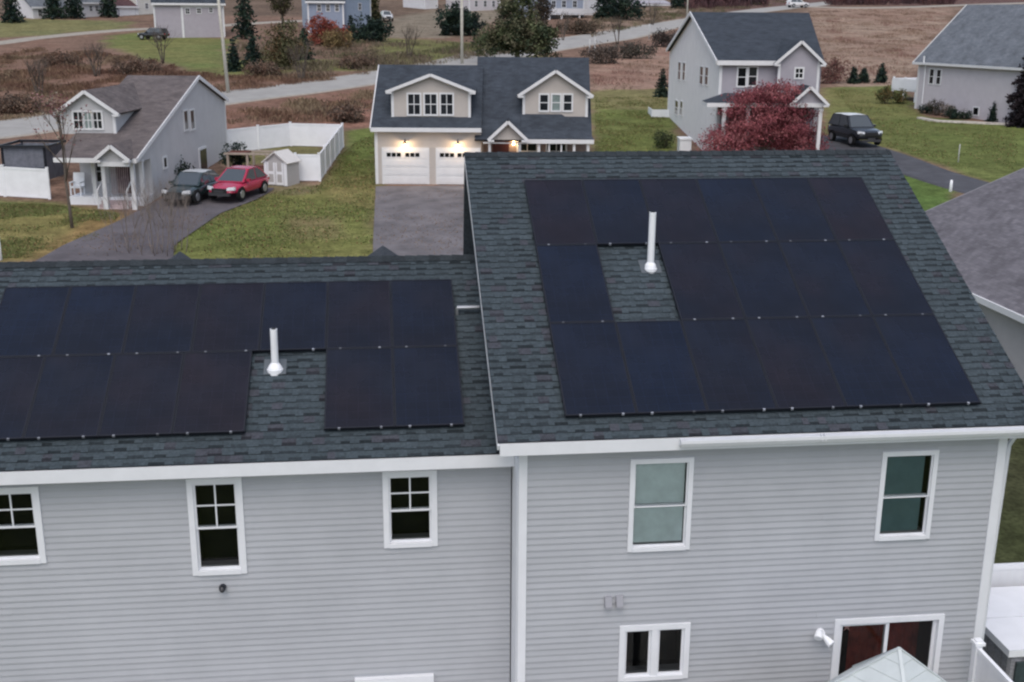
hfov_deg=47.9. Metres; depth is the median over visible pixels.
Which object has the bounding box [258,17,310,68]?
olive shrub
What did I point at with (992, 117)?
juniper
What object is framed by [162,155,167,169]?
window
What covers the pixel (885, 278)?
solar panel
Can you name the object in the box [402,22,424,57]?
bare tree
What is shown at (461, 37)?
utility pole
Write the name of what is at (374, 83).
gravel shoulder
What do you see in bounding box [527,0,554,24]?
tree
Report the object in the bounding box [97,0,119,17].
spruce
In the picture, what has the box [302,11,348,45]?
red shrub
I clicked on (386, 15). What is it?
parked car
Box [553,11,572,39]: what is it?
bare tree
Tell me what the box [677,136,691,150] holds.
storage box
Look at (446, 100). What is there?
window
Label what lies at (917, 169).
dark driveway
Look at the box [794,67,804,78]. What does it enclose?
window
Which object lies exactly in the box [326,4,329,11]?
window
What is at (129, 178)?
front door
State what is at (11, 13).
spruce
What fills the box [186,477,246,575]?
window
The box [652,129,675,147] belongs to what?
green shrub
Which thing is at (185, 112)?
window
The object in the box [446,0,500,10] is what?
house
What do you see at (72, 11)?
spruce
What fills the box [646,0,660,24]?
bare tree
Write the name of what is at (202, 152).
side door
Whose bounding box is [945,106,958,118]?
border shrub
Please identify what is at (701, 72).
window
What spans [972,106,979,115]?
window
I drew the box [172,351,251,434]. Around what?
solar panel
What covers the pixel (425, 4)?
house
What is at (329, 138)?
fence
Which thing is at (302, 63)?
bare tree
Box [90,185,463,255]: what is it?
driveway
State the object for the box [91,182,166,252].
bare shrub
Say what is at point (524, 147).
window
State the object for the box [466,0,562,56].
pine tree
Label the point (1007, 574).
fence
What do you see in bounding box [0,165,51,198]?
fence
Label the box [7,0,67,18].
house
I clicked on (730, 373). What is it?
solar panel
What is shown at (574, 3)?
window
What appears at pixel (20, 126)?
road
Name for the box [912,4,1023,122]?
house
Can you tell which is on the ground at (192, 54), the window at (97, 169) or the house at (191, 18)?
the house at (191, 18)
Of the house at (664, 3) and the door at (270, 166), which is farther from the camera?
the house at (664, 3)
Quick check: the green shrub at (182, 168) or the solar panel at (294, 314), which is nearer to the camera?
the solar panel at (294, 314)
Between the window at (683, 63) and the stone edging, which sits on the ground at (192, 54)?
the stone edging
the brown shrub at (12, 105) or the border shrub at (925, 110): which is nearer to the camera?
the brown shrub at (12, 105)
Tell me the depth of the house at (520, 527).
17.28 m
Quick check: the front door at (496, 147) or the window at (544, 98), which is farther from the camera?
the front door at (496, 147)
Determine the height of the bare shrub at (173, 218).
3.106 m
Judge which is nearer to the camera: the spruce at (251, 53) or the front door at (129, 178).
the front door at (129, 178)
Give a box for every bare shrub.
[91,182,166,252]
[118,169,178,255]
[148,184,210,252]
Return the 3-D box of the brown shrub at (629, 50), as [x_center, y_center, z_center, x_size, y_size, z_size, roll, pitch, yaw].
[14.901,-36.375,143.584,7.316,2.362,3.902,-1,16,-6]
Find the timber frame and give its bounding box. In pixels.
[223,150,275,168]
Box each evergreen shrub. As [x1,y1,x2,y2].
[347,11,394,41]
[590,0,646,19]
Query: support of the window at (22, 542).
in the house at (520, 527)
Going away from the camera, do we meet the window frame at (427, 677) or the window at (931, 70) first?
the window frame at (427, 677)
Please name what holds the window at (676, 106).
in the house at (714, 56)
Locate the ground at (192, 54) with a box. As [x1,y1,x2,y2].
[0,0,1023,563]
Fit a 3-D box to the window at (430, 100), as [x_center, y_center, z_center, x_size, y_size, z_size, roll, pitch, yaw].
[-4.363,-12.713,61.865,0.799,1.227,0.060,0,16,0]
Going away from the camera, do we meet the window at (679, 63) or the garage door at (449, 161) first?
the garage door at (449, 161)
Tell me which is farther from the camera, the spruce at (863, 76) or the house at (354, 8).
the house at (354, 8)
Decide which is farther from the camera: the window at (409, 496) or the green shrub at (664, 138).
the green shrub at (664, 138)
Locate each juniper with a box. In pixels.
[653,68,668,97]
[984,102,998,121]
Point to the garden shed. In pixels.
(281, 167)
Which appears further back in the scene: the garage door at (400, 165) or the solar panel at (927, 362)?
the garage door at (400, 165)
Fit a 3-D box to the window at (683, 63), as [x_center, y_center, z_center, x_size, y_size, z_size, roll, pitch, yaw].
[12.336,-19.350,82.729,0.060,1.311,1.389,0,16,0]
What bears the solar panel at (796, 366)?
attached to the house at (520, 527)
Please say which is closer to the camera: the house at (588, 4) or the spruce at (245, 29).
the spruce at (245, 29)
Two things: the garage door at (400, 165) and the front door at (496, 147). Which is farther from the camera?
the front door at (496, 147)
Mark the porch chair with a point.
(78, 181)
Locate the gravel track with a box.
[810,2,1023,7]
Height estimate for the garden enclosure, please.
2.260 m
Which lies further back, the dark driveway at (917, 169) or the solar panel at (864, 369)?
the dark driveway at (917, 169)
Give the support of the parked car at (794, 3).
on the road at (20, 126)
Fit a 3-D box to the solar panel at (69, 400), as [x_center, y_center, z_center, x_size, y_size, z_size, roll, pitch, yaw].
[-6.525,0.824,17.049,1.033,0.093,1.684,-1,44,-6]
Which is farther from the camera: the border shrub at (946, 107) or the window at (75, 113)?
the border shrub at (946, 107)
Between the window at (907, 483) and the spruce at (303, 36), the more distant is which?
the spruce at (303, 36)
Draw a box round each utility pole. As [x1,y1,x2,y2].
[217,0,229,92]
[460,0,463,63]
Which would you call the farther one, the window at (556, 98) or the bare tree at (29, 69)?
the bare tree at (29, 69)
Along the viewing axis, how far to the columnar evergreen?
86.96 m
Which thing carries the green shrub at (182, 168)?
on the ground at (192, 54)
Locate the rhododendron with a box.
[433,0,485,35]
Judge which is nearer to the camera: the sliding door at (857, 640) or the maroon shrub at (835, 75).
the sliding door at (857, 640)
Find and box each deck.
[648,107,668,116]
[891,76,916,102]
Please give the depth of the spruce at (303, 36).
135.73 m
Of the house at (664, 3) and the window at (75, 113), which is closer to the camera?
the window at (75, 113)
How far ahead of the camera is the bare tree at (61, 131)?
50.95 m
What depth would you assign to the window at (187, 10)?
168.50 m
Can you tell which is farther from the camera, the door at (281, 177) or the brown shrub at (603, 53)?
the brown shrub at (603, 53)
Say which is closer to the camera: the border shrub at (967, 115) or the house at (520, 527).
the house at (520, 527)
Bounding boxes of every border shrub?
[917,104,932,113]
[925,97,946,114]
[938,103,955,116]
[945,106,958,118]
[956,109,972,118]
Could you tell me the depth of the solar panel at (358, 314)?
18.65 m
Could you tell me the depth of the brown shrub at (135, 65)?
116.61 m
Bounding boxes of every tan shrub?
[318,28,354,49]
[874,84,909,103]
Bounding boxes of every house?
[0,149,1023,681]
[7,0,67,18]
[53,75,228,209]
[65,0,101,16]
[102,0,138,15]
[131,0,152,14]
[150,0,225,37]
[302,0,370,27]
[305,0,346,32]
[370,57,593,184]
[403,0,437,8]
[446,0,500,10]
[518,0,592,19]
[584,0,601,12]
[616,0,670,6]
[666,11,829,150]
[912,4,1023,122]
[925,168,1023,382]
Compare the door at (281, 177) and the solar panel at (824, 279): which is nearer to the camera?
the solar panel at (824, 279)
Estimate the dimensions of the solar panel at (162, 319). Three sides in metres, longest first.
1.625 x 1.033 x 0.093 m
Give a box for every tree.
[22,56,52,92]
[24,87,94,227]
[76,39,115,76]
[147,23,179,63]
[266,0,295,27]
[287,40,316,78]
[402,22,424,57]
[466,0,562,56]
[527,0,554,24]
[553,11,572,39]
[610,17,623,44]
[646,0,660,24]
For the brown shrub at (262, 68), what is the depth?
115.53 m
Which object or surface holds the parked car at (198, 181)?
on the driveway at (78, 249)
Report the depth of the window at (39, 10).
197.38 m
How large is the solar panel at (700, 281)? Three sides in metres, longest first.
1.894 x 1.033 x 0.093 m
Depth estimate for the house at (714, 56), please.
72.31 m
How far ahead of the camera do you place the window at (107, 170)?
57.34 m
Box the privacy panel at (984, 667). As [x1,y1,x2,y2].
[968,638,1012,681]
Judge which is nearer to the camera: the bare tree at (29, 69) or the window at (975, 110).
the window at (975, 110)
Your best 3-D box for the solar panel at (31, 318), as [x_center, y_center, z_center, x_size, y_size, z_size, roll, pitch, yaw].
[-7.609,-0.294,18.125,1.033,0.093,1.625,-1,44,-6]
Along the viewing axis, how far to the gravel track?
261.52 m
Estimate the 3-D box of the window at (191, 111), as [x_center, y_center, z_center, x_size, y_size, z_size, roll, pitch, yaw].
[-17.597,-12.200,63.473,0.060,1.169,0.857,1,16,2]
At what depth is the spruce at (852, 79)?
117.28 m
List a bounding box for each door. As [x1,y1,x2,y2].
[116,166,131,193]
[119,8,135,15]
[198,146,207,168]
[264,161,275,184]
[275,162,287,185]
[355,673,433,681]
[382,147,429,183]
[436,148,480,184]
[493,141,508,151]
[816,578,944,679]
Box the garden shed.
[261,149,300,185]
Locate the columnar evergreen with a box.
[1002,57,1023,127]
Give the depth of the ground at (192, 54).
93.79 m
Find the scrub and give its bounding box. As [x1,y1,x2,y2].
[235,0,805,81]
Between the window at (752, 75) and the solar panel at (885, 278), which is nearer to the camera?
the solar panel at (885, 278)
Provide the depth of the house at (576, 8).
214.97 m
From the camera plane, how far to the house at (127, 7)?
205.69 m
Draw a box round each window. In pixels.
[0,486,46,565]
[38,9,41,16]
[71,110,85,129]
[81,110,93,129]
[90,110,103,129]
[90,163,109,182]
[96,163,107,182]
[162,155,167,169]
[182,109,189,131]
[185,8,189,13]
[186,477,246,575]
[189,108,195,130]
[196,8,201,13]
[317,4,320,11]
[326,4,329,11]
[335,4,338,11]
[382,469,437,547]
[406,93,421,115]
[423,93,437,115]
[439,93,453,115]
[517,141,537,151]
[538,93,549,111]
[546,144,566,151]
[551,93,561,111]
[561,0,565,7]
[562,93,572,111]
[572,0,576,7]
[618,622,690,681]
[627,457,693,551]
[674,99,678,115]
[677,61,680,80]
[679,100,682,116]
[682,62,685,80]
[699,65,703,84]
[704,66,708,85]
[736,66,747,87]
[747,66,758,86]
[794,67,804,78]
[874,449,939,540]
[928,68,934,84]
[935,69,941,84]
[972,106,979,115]
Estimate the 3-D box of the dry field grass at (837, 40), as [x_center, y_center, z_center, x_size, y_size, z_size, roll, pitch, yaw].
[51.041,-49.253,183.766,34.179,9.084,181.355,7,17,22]
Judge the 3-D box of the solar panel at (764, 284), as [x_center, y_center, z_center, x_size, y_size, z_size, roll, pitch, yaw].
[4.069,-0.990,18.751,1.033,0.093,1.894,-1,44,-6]
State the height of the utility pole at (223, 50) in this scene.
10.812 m
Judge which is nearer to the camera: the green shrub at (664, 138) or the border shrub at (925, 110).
the green shrub at (664, 138)
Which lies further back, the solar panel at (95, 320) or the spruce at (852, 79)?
the spruce at (852, 79)
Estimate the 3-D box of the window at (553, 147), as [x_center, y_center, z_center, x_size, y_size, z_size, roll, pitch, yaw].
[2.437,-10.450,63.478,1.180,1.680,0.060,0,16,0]
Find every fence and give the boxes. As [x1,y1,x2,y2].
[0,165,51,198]
[227,122,343,181]
[991,562,1023,586]
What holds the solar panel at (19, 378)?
attached to the house at (520, 527)
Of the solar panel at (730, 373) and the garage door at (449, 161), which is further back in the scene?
the garage door at (449, 161)
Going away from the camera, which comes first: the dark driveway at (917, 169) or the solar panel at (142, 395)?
the solar panel at (142, 395)
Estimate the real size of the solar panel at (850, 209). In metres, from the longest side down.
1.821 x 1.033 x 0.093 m
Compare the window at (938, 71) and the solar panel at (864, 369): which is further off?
the window at (938, 71)
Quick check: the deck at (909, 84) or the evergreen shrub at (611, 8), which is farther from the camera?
the evergreen shrub at (611, 8)
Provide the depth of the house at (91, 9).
201.59 m
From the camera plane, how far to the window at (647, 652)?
17.59 m
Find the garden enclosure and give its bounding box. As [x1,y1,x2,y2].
[0,139,65,178]
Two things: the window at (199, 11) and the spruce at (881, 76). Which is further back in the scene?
the window at (199, 11)
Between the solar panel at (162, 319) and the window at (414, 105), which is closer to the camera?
the solar panel at (162, 319)
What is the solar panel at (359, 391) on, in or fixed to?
attached to the house at (520, 527)
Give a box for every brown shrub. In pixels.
[0,90,47,114]
[36,48,87,66]
[108,54,165,74]
[240,58,285,77]
[327,98,370,122]
[336,52,380,68]
[553,16,604,33]
[578,40,624,63]
[605,40,660,58]
[650,27,677,46]
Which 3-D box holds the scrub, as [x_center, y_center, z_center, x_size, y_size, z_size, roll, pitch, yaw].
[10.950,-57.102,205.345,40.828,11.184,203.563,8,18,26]
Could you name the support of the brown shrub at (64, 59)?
on the ground at (192, 54)
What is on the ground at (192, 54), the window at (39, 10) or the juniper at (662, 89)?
the juniper at (662, 89)
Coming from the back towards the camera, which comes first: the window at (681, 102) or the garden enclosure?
the window at (681, 102)
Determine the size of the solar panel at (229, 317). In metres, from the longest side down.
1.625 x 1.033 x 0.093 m
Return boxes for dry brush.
[0,46,374,123]
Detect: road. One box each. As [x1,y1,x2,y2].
[0,1,829,136]
[0,20,301,44]
[684,0,956,9]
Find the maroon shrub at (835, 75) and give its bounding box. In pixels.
[821,54,852,83]
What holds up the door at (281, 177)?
in the garden shed
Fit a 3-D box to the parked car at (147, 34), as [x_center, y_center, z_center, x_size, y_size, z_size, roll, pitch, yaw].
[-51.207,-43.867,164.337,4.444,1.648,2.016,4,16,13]
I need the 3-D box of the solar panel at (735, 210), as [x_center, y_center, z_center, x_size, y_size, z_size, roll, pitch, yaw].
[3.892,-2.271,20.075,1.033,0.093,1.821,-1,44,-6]
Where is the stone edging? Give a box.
[917,117,1007,124]
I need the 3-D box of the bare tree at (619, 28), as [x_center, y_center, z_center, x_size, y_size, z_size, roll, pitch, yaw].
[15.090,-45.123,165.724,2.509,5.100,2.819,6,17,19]
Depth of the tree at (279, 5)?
186.24 m
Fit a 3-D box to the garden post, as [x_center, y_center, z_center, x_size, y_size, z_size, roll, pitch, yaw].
[23.768,-8.263,62.408,0.178,0.920,0.178,-1,16,-6]
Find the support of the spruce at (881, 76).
on the ground at (192, 54)
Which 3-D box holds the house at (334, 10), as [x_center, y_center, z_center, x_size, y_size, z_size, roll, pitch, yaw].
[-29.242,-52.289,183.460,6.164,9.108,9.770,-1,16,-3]
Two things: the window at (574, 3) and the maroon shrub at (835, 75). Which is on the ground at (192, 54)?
the maroon shrub at (835, 75)
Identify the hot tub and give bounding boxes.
[983,586,1023,681]
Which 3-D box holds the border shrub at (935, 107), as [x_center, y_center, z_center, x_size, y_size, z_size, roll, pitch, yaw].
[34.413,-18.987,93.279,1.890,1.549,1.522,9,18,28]
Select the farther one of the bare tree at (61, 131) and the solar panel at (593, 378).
the bare tree at (61, 131)
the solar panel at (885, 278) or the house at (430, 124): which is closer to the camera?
the solar panel at (885, 278)
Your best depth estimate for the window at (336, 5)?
179.08 m
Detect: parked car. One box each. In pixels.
[137,28,169,39]
[162,169,218,202]
[207,165,269,200]
[380,11,392,20]
[786,0,808,6]
[828,112,882,145]
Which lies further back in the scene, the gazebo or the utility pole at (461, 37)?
the utility pole at (461, 37)
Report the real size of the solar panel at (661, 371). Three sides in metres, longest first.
1.935 x 1.033 x 0.093 m
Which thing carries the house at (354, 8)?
on the ground at (192, 54)
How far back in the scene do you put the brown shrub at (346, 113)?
85.32 m
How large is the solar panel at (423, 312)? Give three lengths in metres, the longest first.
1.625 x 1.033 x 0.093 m
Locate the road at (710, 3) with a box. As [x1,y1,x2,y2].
[684,0,956,9]
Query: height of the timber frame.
1.350 m
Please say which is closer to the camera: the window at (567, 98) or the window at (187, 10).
the window at (567, 98)
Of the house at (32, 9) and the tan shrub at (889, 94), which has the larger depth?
the house at (32, 9)
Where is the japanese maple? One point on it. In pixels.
(767, 127)
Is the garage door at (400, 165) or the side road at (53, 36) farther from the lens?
the side road at (53, 36)
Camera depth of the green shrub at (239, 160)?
65.27 m
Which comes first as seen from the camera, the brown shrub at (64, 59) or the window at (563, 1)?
the brown shrub at (64, 59)
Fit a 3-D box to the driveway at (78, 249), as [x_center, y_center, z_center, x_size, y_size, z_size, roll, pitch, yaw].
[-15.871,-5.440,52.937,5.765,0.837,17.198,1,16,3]
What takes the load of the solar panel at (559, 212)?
attached to the house at (520, 527)
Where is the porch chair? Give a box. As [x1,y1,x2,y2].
[69,172,85,195]
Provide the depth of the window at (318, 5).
178.90 m
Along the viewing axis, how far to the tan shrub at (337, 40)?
151.12 m
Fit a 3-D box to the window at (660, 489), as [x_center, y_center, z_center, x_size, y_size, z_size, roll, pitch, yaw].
[2.142,2.335,17.002,0.935,1.455,0.467,-1,16,-6]
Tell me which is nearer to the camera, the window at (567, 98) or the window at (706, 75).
the window at (567, 98)
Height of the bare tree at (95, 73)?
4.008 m
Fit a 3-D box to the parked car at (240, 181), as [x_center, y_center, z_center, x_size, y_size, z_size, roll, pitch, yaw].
[-13.890,-8.095,58.466,1.926,1.488,4.044,5,16,15]
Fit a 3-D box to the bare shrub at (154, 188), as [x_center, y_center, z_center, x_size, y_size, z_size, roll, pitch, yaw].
[-14.689,-5.336,47.198,3.644,3.863,2.410,10,19,31]
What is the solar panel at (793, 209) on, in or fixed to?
attached to the house at (520, 527)
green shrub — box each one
[174,155,195,176]
[217,142,251,167]
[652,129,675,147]
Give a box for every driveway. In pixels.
[36,188,273,261]
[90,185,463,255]
[815,135,988,193]
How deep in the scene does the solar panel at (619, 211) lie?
19.81 m
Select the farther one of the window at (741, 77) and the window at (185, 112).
the window at (741, 77)
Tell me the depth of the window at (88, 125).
57.17 m
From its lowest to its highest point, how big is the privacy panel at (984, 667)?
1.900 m
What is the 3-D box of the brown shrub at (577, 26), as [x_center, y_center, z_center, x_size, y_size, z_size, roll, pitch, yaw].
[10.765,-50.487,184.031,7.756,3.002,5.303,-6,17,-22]
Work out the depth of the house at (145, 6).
208.46 m
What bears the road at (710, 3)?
on the ground at (192, 54)
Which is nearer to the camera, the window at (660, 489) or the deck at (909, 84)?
the window at (660, 489)
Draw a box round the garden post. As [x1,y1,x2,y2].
[949,180,952,191]
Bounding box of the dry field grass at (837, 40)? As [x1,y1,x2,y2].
[591,7,957,89]
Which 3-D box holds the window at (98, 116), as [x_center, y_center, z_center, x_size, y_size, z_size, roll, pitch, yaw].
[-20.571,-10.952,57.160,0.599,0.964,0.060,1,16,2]
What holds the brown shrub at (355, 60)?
on the ground at (192, 54)
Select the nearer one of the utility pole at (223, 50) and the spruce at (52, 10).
the utility pole at (223, 50)
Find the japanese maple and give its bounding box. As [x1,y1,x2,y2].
[689,77,834,150]
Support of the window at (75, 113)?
in the house at (154, 127)
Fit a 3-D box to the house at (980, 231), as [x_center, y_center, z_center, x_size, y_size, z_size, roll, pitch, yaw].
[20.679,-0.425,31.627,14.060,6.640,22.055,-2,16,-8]
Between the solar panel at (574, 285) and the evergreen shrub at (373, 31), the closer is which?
the solar panel at (574, 285)
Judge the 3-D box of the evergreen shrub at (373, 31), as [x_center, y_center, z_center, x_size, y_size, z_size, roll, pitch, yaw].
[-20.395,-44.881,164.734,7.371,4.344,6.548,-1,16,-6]
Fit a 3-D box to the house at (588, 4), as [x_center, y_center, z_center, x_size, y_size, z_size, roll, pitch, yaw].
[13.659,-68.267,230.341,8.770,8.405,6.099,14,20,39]
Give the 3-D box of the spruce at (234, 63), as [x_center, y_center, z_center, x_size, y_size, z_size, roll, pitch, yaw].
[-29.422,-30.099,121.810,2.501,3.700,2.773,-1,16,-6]
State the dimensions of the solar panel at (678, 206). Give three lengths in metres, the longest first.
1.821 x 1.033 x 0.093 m
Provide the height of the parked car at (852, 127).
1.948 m
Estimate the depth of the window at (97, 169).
57.38 m
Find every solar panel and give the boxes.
[0,286,70,356]
[0,356,44,440]
[23,354,114,439]
[53,285,135,355]
[98,353,183,437]
[122,284,200,353]
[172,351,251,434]
[191,282,264,351]
[259,281,327,351]
[324,347,394,429]
[326,280,391,348]
[391,279,457,346]
[393,346,464,427]
[524,179,596,246]
[536,244,614,322]
[549,321,636,416]
[582,179,657,245]
[615,320,706,414]
[639,178,717,242]
[658,242,744,319]
[681,318,776,412]
[696,178,776,242]
[719,241,808,318]
[746,317,845,410]
[752,177,835,240]
[778,240,871,316]
[807,177,894,240]
[809,316,913,407]
[837,240,933,315]
[873,314,980,405]
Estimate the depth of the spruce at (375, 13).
196.03 m
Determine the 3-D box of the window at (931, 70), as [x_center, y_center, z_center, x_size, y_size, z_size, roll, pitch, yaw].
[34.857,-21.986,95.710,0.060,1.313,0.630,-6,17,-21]
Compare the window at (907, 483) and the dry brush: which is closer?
the window at (907, 483)
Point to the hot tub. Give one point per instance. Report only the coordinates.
(1003, 648)
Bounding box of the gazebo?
[828,647,946,681]
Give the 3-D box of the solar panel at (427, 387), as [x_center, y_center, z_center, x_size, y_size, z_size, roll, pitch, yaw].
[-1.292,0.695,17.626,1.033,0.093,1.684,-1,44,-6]
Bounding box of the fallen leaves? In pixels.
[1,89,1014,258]
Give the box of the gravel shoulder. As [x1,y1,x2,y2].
[0,2,833,138]
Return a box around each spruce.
[0,0,25,23]
[41,0,65,19]
[62,0,84,18]
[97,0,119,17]
[223,39,242,71]
[231,0,260,38]
[242,35,265,67]
[297,27,315,59]
[346,15,355,38]
[371,0,382,23]
[670,0,686,8]
[846,66,860,83]
[858,67,870,83]
[873,63,889,82]
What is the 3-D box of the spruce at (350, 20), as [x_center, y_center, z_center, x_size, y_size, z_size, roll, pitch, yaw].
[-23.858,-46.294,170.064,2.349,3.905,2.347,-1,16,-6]
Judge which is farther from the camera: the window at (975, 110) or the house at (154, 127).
the window at (975, 110)
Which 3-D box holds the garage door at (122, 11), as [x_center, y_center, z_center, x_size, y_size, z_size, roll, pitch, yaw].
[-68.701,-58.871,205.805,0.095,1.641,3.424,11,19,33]
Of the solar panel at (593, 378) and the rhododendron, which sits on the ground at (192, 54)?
the rhododendron
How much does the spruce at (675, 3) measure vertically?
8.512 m
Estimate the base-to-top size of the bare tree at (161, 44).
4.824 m
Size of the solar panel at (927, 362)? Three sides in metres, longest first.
1.935 x 1.033 x 0.093 m
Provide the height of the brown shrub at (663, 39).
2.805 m

